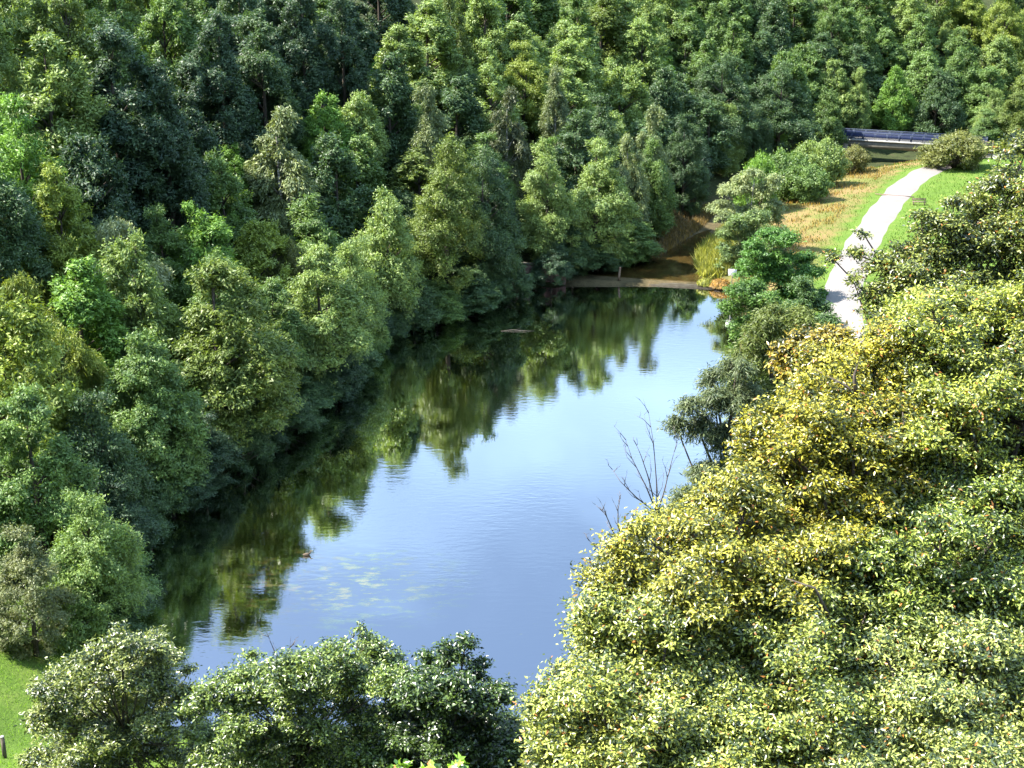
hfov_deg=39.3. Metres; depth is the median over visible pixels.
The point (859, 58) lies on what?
broadleaf tree
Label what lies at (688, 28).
broadleaf tree
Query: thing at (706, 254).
yellow sedge
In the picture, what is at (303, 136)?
young tree
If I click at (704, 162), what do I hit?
broadleaf tree
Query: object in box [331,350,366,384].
alder tree
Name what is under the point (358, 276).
broadleaf tree
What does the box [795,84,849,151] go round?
broadleaf tree
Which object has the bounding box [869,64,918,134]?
broadleaf tree
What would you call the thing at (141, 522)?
alder tree
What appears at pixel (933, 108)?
broadleaf tree
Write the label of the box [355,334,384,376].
alder tree
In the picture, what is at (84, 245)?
hornbeam tree
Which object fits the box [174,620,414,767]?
sallow tree
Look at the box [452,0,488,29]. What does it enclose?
hornbeam tree
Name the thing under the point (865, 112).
broadleaf tree
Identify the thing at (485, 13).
broadleaf tree
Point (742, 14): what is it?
broadleaf tree
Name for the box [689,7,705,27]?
young tree
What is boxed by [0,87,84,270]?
hornbeam tree
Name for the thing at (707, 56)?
broadleaf tree
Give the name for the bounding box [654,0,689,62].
hornbeam tree
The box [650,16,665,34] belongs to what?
young tree
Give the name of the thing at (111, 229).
willow tree
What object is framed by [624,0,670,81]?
hornbeam tree
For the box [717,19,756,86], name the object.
broadleaf tree
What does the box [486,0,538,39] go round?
broadleaf tree
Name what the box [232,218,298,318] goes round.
broadleaf tree
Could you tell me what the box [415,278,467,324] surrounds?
alder tree
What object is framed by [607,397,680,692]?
dead tree
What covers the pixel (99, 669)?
sallow tree
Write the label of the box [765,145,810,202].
shrub
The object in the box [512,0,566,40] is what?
broadleaf tree
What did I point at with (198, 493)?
alder tree
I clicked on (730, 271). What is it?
warning sign
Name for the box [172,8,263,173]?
broadleaf tree
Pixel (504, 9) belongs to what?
broadleaf tree
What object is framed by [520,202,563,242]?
young tree
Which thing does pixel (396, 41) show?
broadleaf tree
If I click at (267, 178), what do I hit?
birch tree
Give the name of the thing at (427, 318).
alder tree
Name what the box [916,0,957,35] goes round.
broadleaf tree
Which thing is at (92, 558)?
broadleaf tree
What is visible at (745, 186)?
birch tree
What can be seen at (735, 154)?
broadleaf tree
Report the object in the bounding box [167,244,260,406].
broadleaf tree
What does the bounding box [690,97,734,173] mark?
broadleaf tree
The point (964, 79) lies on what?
broadleaf tree
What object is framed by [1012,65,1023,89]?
broadleaf tree
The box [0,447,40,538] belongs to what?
young tree
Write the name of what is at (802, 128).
broadleaf tree
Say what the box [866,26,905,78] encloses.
broadleaf tree
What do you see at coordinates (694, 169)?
broadleaf tree
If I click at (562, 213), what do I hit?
broadleaf tree
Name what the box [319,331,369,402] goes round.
alder tree
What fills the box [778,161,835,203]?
shrub
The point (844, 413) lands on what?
hornbeam tree
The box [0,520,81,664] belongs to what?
hornbeam tree
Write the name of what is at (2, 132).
young tree
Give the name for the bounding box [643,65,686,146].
broadleaf tree
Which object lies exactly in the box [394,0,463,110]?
broadleaf tree
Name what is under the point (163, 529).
alder tree
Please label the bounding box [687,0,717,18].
broadleaf tree
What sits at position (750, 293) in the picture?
broadleaf tree
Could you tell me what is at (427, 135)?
birch tree
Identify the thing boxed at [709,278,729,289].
tussock
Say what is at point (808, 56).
broadleaf tree
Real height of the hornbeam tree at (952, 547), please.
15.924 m
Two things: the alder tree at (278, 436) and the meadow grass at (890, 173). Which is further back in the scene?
the meadow grass at (890, 173)
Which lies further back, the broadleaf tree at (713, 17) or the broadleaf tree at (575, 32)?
the broadleaf tree at (713, 17)
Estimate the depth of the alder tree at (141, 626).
89.28 m
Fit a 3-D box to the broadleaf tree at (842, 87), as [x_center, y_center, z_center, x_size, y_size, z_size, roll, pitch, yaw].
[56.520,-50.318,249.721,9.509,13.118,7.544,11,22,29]
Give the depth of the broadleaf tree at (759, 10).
253.89 m
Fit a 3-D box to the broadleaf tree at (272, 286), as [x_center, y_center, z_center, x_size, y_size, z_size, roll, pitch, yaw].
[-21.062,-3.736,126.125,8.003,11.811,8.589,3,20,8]
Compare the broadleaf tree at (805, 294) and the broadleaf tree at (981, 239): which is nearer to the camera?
the broadleaf tree at (981, 239)
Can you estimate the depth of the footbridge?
239.34 m
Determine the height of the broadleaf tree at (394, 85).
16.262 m
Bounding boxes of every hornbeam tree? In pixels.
[0,0,48,98]
[0,0,105,74]
[0,16,36,120]
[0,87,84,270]
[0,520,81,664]
[21,0,102,21]
[22,152,106,321]
[133,202,197,317]
[165,197,243,317]
[203,146,262,268]
[271,189,353,305]
[384,144,456,217]
[409,0,461,47]
[416,2,463,38]
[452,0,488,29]
[454,131,521,210]
[503,40,547,133]
[505,558,800,767]
[552,106,605,219]
[565,444,874,659]
[577,89,625,198]
[593,0,643,32]
[602,110,635,172]
[613,13,668,108]
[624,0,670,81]
[641,0,674,29]
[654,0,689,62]
[696,561,931,767]
[722,311,947,617]
[802,0,838,33]
[809,0,853,77]
[811,448,1023,668]
[821,595,1023,767]
[822,0,861,60]
[848,11,885,97]
[849,0,896,49]
[870,262,1023,530]
[941,0,993,45]
[978,0,1023,65]
[993,0,1023,24]
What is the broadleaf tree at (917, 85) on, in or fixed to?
on the ground at (674, 264)
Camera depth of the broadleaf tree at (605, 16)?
221.49 m
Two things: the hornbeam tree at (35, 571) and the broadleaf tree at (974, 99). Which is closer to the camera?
the hornbeam tree at (35, 571)
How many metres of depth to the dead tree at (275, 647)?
62.29 m
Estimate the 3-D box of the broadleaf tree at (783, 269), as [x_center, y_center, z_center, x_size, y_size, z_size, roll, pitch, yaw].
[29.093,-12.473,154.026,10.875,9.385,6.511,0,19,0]
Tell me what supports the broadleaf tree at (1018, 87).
on the ground at (674, 264)
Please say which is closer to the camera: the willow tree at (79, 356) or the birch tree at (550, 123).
the willow tree at (79, 356)
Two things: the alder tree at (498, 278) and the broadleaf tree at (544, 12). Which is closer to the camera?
the alder tree at (498, 278)
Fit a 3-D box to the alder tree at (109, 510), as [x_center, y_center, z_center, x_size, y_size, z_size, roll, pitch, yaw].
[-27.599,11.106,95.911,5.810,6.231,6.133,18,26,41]
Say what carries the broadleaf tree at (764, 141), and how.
on the ground at (674, 264)
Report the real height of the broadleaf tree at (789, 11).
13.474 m
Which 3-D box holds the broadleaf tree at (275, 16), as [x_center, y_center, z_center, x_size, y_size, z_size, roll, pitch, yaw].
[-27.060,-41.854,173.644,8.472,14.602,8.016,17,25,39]
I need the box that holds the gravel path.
[824,154,1002,342]
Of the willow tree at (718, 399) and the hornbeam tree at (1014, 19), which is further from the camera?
the hornbeam tree at (1014, 19)
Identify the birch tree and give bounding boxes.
[241,105,326,245]
[404,81,453,196]
[435,0,473,70]
[485,85,534,197]
[535,64,574,157]
[610,131,652,233]
[633,102,672,223]
[702,166,788,245]
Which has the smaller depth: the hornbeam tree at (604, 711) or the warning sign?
the hornbeam tree at (604, 711)
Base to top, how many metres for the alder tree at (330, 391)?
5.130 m
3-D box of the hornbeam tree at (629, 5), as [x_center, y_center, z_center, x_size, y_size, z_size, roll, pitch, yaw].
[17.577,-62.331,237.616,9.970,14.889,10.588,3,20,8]
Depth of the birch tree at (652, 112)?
183.87 m
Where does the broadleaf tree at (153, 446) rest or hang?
on the ground at (674, 264)
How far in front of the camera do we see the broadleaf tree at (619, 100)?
205.72 m
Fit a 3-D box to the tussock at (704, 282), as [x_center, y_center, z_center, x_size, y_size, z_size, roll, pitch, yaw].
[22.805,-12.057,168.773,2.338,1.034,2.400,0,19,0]
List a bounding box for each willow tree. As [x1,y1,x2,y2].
[0,269,67,431]
[23,322,118,456]
[88,214,175,332]
[263,236,315,318]
[656,350,784,510]
[717,297,821,432]
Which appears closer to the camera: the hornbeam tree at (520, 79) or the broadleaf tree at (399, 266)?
the broadleaf tree at (399, 266)
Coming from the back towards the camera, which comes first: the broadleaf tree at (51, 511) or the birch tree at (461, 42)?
the birch tree at (461, 42)
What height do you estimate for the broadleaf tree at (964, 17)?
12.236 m
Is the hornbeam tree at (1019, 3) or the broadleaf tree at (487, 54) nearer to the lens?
the broadleaf tree at (487, 54)
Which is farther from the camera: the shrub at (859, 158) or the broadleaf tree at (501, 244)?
the shrub at (859, 158)
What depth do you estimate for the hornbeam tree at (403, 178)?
163.79 m
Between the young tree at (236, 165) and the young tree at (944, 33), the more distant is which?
the young tree at (944, 33)
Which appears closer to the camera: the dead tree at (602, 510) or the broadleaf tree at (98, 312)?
the dead tree at (602, 510)
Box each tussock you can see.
[696,278,712,286]
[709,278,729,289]
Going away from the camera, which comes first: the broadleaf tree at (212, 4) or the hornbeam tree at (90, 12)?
the hornbeam tree at (90, 12)
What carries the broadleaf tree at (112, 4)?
on the ground at (674, 264)
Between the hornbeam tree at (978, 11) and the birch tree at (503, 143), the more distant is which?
the hornbeam tree at (978, 11)
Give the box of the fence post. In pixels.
[0,735,6,758]
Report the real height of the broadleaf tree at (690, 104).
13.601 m
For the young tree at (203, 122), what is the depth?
158.19 m
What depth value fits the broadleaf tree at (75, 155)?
122.87 m
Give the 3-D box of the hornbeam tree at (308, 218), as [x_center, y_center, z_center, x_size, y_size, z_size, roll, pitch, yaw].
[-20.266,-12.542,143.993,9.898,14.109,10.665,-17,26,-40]
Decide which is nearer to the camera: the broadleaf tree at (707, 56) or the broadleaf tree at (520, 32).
the broadleaf tree at (520, 32)
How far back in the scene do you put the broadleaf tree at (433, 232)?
153.16 m
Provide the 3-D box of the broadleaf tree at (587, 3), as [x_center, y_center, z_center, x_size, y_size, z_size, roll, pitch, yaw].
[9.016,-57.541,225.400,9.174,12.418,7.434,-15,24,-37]
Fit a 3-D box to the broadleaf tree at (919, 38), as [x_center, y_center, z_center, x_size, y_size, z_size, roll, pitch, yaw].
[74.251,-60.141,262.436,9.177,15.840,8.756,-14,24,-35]
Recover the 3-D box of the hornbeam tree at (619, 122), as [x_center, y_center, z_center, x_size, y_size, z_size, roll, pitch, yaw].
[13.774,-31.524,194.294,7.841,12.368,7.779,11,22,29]
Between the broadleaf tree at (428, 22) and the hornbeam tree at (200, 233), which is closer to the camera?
the hornbeam tree at (200, 233)
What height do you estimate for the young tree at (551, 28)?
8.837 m
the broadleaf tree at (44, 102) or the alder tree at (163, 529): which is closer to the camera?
the alder tree at (163, 529)
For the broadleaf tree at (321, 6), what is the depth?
176.71 m
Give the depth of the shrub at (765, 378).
127.06 m
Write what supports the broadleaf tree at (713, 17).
on the ground at (674, 264)
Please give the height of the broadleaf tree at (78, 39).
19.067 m
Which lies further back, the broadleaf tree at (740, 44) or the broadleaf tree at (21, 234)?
the broadleaf tree at (740, 44)
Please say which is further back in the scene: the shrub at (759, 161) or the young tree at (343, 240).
the shrub at (759, 161)
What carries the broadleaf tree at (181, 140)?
on the ground at (674, 264)
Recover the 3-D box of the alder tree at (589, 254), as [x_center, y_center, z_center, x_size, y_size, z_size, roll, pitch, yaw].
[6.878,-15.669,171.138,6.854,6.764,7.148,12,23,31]
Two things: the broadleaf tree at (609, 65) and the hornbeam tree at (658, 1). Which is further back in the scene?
the hornbeam tree at (658, 1)
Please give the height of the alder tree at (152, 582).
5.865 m
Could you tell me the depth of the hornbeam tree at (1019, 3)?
275.39 m
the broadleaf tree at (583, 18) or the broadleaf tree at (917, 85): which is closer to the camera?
the broadleaf tree at (583, 18)
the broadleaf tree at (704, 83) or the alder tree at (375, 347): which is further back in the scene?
the broadleaf tree at (704, 83)
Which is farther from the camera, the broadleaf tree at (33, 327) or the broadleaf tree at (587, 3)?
the broadleaf tree at (587, 3)
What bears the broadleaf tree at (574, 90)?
on the ground at (674, 264)
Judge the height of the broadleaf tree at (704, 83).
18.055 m
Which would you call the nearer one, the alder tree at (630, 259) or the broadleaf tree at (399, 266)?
the broadleaf tree at (399, 266)
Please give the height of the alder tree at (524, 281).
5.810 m
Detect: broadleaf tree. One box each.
[0,151,58,299]
[0,286,101,483]
[0,382,105,588]
[7,26,115,212]
[17,0,119,125]
[32,0,98,16]
[36,484,152,656]
[41,253,131,393]
[49,384,159,539]
[51,0,103,16]
[54,132,140,267]
[70,13,207,235]
[91,0,157,118]
[92,227,186,387]
[94,0,177,60]
[97,327,212,498]
[101,351,211,516]
[121,55,212,260]
[127,0,148,32]
[134,0,211,119]
[144,0,222,94]
[163,85,227,221]
[166,255,305,453]
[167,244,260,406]
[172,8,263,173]
[181,0,220,19]
[210,10,296,127]
[216,0,271,50]
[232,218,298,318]
[233,276,318,394]
[234,7,306,158]
[254,0,295,60]
[265,0,318,91]
[265,0,342,143]
[271,240,378,399]
[297,88,356,196]
[306,128,375,247]
[307,0,373,135]
[311,0,341,70]
[320,234,394,351]
[325,1,382,74]
[327,133,388,238]
[329,89,391,187]
[347,0,365,22]
[347,186,427,326]
[351,630,535,767]
[353,0,412,62]
[361,49,419,181]
[365,22,435,118]
[391,131,493,300]
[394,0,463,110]
[434,74,485,163]
[448,146,529,294]
[453,61,528,146]
[456,38,513,113]
[460,0,511,58]
[460,0,511,84]
[474,154,521,260]
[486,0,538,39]
[497,19,549,95]
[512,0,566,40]
[515,137,591,271]
[525,34,552,105]
[526,66,607,149]
[533,36,595,124]
[546,18,581,81]
[547,0,602,65]
[550,0,594,24]
[551,22,608,112]
[562,0,625,33]
[569,135,645,259]
[584,0,629,67]
[598,55,640,129]
[599,64,652,152]
[620,132,678,238]
[629,109,679,180]
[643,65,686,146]
[644,69,701,140]
[662,113,711,215]
[667,8,706,83]
[674,132,715,200]
[679,36,726,128]
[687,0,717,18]
[690,51,763,155]
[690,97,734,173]
[701,1,740,60]
[704,0,755,37]
[709,101,746,177]
[713,207,789,269]
[714,274,787,340]
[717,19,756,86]
[721,55,757,110]
[725,0,766,32]
[731,225,829,301]
[738,102,775,167]
[747,30,777,101]
[748,58,823,155]
[750,0,790,44]
[753,0,795,71]
[762,49,811,138]
[764,320,874,504]
[777,273,844,328]
[783,6,797,29]
[784,0,816,48]
[787,42,829,110]
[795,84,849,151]
[806,31,839,90]
[811,57,859,125]
[818,127,1023,341]
[825,43,896,111]
[840,67,871,133]
[849,0,898,18]
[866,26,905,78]
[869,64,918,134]
[890,0,937,60]
[898,12,941,80]
[902,50,944,123]
[908,67,966,137]
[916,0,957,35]
[931,46,984,112]
[938,26,981,75]
[939,0,968,24]
[957,65,1017,134]
[970,108,1004,152]
[972,85,1010,152]
[976,34,1021,101]
[992,91,1023,146]
[1006,60,1023,128]
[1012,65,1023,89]
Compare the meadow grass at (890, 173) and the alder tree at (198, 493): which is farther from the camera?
the meadow grass at (890, 173)
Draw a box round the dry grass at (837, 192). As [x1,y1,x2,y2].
[736,158,918,283]
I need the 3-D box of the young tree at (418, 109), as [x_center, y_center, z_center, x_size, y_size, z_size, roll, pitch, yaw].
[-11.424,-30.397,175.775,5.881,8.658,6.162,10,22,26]
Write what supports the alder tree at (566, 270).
on the ground at (674, 264)
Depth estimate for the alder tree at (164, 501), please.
104.36 m
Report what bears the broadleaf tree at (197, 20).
on the ground at (674, 264)
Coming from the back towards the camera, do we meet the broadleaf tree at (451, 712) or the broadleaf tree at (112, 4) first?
the broadleaf tree at (112, 4)
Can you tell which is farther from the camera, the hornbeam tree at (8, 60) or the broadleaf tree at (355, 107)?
the broadleaf tree at (355, 107)
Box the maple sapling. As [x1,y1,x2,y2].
[387,752,469,767]
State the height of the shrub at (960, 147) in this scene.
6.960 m
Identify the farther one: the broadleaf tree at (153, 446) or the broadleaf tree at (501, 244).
the broadleaf tree at (501, 244)
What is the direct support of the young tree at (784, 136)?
on the ground at (674, 264)
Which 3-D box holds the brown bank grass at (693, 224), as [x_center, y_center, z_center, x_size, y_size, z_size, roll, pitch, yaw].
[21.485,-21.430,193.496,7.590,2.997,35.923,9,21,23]
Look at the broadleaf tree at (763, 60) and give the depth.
243.24 m
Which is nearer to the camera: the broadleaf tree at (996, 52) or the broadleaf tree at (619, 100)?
the broadleaf tree at (619, 100)
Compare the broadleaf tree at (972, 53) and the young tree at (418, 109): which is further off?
the broadleaf tree at (972, 53)
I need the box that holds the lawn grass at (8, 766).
[0,604,186,767]
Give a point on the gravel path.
(879, 217)
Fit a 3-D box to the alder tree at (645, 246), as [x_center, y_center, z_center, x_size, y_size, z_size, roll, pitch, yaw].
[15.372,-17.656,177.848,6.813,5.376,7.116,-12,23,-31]
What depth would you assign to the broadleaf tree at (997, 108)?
243.54 m
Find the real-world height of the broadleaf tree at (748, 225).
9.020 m
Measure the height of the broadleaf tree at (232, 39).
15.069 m
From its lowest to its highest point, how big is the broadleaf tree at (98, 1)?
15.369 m
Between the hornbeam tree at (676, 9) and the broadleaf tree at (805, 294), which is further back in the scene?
the hornbeam tree at (676, 9)
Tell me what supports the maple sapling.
on the ground at (674, 264)
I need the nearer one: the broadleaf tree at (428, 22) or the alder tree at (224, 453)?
the alder tree at (224, 453)
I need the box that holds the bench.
[912,198,926,204]
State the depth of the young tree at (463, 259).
163.35 m
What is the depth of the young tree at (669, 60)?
229.88 m
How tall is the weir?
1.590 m
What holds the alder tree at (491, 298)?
on the ground at (674, 264)
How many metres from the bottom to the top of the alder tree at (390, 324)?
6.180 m
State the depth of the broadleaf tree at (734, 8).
259.89 m
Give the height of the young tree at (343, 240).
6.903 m
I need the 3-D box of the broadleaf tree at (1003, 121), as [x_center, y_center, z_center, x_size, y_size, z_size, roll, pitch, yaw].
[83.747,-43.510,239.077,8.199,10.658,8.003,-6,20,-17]
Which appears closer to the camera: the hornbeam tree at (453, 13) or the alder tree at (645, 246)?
the alder tree at (645, 246)
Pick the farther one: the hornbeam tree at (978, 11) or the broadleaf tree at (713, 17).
the hornbeam tree at (978, 11)
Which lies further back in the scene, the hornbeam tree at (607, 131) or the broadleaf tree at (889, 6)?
the broadleaf tree at (889, 6)
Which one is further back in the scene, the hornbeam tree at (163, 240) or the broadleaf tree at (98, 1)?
the broadleaf tree at (98, 1)
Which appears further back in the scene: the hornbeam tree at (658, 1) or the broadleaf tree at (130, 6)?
the hornbeam tree at (658, 1)
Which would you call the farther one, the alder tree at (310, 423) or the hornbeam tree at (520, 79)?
the hornbeam tree at (520, 79)
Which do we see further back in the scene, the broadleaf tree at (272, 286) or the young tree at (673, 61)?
the young tree at (673, 61)
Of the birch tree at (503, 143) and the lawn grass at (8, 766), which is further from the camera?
the birch tree at (503, 143)
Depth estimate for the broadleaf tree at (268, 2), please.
176.92 m
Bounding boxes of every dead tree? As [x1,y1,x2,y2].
[255,628,297,765]
[584,495,620,552]
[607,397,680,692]
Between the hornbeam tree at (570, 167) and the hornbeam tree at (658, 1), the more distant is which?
the hornbeam tree at (658, 1)
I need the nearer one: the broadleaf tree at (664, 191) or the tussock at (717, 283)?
the tussock at (717, 283)
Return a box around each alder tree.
[65,575,161,647]
[73,505,144,574]
[80,535,165,617]
[93,477,163,567]
[114,497,172,552]
[140,460,189,528]
[153,447,218,514]
[167,409,245,488]
[218,402,280,473]
[248,396,288,451]
[260,390,328,444]
[278,370,334,426]
[296,366,342,408]
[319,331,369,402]
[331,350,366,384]
[336,324,382,351]
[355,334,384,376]
[373,319,393,354]
[377,302,397,338]
[384,295,416,339]
[393,273,444,332]
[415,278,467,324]
[438,266,506,316]
[470,255,512,306]
[489,259,536,302]
[529,238,576,286]
[553,225,598,278]
[568,238,622,273]
[599,225,637,266]
[621,220,665,262]
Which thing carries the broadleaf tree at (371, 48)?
on the ground at (674, 264)
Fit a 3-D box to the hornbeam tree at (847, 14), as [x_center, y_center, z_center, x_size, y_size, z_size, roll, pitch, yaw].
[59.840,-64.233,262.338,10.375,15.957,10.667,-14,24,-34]
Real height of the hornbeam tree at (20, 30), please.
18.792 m
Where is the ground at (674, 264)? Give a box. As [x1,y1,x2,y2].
[0,0,1023,767]
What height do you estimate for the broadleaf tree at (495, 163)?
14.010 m
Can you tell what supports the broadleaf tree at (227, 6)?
on the ground at (674, 264)
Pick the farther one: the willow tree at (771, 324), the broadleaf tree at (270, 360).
the broadleaf tree at (270, 360)
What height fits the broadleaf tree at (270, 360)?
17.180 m
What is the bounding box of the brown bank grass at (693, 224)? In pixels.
[636,199,717,258]
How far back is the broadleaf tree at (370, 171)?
158.01 m
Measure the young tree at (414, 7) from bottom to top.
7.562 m
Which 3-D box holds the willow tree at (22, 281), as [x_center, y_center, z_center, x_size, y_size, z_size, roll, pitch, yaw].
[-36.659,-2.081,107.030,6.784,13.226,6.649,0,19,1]
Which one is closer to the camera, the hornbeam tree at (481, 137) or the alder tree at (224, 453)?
the alder tree at (224, 453)
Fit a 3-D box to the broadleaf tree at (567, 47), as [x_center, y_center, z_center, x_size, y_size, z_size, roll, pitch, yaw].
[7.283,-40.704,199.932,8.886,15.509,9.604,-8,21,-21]
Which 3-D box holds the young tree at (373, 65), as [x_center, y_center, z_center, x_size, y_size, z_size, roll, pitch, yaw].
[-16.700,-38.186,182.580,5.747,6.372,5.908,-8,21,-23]
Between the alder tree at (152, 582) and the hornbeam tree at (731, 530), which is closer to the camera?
the hornbeam tree at (731, 530)
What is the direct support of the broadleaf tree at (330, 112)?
on the ground at (674, 264)
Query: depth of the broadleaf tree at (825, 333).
54.18 m
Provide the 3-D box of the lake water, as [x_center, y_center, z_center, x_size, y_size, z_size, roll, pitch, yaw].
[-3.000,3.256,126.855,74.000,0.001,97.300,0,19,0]
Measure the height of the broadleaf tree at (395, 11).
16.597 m
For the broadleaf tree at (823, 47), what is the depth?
251.76 m
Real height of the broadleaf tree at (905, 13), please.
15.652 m
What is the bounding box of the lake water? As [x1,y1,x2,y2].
[102,285,740,725]
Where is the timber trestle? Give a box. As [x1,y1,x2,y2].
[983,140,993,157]
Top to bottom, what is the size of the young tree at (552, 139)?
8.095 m
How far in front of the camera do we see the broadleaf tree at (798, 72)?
239.69 m
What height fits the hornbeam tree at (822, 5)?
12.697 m
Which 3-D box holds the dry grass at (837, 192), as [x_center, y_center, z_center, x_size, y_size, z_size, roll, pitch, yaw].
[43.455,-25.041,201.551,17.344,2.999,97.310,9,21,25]
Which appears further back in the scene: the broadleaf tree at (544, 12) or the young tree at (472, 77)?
the broadleaf tree at (544, 12)
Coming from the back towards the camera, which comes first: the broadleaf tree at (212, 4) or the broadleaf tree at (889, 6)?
the broadleaf tree at (889, 6)
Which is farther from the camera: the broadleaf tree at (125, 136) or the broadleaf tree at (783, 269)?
the broadleaf tree at (783, 269)
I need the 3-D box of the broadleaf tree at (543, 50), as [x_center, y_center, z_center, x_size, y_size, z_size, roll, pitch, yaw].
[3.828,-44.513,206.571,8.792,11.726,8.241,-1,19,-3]
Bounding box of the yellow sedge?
[690,222,743,279]
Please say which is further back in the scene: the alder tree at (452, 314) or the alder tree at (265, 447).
the alder tree at (452, 314)
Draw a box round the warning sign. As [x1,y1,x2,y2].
[728,269,736,282]
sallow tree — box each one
[13,619,220,767]
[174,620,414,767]
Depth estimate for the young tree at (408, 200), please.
158.75 m
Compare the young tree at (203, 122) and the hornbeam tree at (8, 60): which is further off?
the young tree at (203, 122)
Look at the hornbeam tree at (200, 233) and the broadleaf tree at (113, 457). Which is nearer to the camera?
the broadleaf tree at (113, 457)
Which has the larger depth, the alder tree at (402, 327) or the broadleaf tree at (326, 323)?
the alder tree at (402, 327)
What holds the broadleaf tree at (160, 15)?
on the ground at (674, 264)
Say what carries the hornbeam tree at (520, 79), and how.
on the ground at (674, 264)
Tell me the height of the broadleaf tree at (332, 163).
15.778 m
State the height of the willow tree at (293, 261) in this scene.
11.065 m
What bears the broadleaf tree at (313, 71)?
on the ground at (674, 264)
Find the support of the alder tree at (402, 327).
on the ground at (674, 264)
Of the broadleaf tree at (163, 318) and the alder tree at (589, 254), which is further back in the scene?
the alder tree at (589, 254)
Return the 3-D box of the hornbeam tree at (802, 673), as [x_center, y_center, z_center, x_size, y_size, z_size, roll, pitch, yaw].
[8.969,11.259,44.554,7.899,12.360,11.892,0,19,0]
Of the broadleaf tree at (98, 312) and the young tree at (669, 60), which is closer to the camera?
the broadleaf tree at (98, 312)
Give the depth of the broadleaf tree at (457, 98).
175.65 m
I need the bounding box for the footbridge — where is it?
[838,128,987,156]
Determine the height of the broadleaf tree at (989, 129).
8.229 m
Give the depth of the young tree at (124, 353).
112.54 m
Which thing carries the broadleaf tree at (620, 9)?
on the ground at (674, 264)
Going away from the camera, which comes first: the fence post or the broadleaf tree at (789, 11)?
the fence post
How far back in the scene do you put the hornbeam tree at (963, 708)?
40.34 m
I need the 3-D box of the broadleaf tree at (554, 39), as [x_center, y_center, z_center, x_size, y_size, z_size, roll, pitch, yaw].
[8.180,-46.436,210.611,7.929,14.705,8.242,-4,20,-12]
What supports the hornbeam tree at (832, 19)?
on the ground at (674, 264)
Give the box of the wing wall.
[519,262,565,284]
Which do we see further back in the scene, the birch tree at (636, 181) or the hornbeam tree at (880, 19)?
the hornbeam tree at (880, 19)
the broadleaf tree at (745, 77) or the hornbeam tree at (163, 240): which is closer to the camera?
the hornbeam tree at (163, 240)
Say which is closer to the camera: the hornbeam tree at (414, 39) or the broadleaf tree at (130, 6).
the broadleaf tree at (130, 6)
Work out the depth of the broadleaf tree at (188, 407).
105.35 m
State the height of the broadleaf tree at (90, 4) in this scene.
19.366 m
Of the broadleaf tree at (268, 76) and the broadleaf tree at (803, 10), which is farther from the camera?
the broadleaf tree at (803, 10)
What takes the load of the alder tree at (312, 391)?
on the ground at (674, 264)
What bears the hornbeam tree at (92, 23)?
on the ground at (674, 264)
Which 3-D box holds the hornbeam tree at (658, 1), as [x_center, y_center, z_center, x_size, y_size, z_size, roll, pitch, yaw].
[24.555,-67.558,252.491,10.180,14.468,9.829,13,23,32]
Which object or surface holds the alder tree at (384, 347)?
on the ground at (674, 264)
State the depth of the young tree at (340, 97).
173.90 m
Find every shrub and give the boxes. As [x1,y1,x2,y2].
[730,149,781,211]
[746,330,789,391]
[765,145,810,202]
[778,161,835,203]
[794,133,852,186]
[839,144,871,174]
[913,127,989,169]
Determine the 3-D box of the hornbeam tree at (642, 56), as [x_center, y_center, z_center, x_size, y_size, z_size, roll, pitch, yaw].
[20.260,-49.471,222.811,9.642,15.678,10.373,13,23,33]
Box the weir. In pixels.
[648,283,721,289]
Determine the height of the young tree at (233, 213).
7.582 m
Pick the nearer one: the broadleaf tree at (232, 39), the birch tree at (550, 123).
the broadleaf tree at (232, 39)
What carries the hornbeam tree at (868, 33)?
on the ground at (674, 264)
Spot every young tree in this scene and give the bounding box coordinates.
[0,110,40,185]
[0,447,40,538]
[31,178,58,226]
[113,330,154,407]
[200,106,238,140]
[216,210,238,259]
[219,142,260,210]
[269,109,309,152]
[309,71,351,110]
[338,237,350,269]
[359,62,378,96]
[382,187,423,256]
[393,102,433,155]
[407,1,416,27]
[410,42,434,71]
[428,225,485,276]
[447,70,485,124]
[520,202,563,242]
[537,136,565,187]
[539,23,558,66]
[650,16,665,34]
[651,28,677,68]
[660,55,678,77]
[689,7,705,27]
[769,109,788,150]
[937,20,953,49]
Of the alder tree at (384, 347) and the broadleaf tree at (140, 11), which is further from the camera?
the broadleaf tree at (140, 11)
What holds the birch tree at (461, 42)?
on the ground at (674, 264)
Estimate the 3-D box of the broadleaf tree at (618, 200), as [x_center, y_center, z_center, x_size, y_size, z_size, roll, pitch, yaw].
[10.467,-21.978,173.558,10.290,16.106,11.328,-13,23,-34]
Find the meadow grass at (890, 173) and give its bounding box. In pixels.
[738,152,1023,346]
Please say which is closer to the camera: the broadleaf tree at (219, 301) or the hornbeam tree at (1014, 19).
the broadleaf tree at (219, 301)
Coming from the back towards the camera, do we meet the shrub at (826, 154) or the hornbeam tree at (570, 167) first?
the shrub at (826, 154)
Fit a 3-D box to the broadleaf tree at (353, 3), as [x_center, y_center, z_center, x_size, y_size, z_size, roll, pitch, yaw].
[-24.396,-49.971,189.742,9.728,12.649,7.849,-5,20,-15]
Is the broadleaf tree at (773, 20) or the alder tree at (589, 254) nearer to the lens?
the alder tree at (589, 254)
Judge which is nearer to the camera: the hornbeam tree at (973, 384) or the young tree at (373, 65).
the hornbeam tree at (973, 384)
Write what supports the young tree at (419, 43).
on the ground at (674, 264)

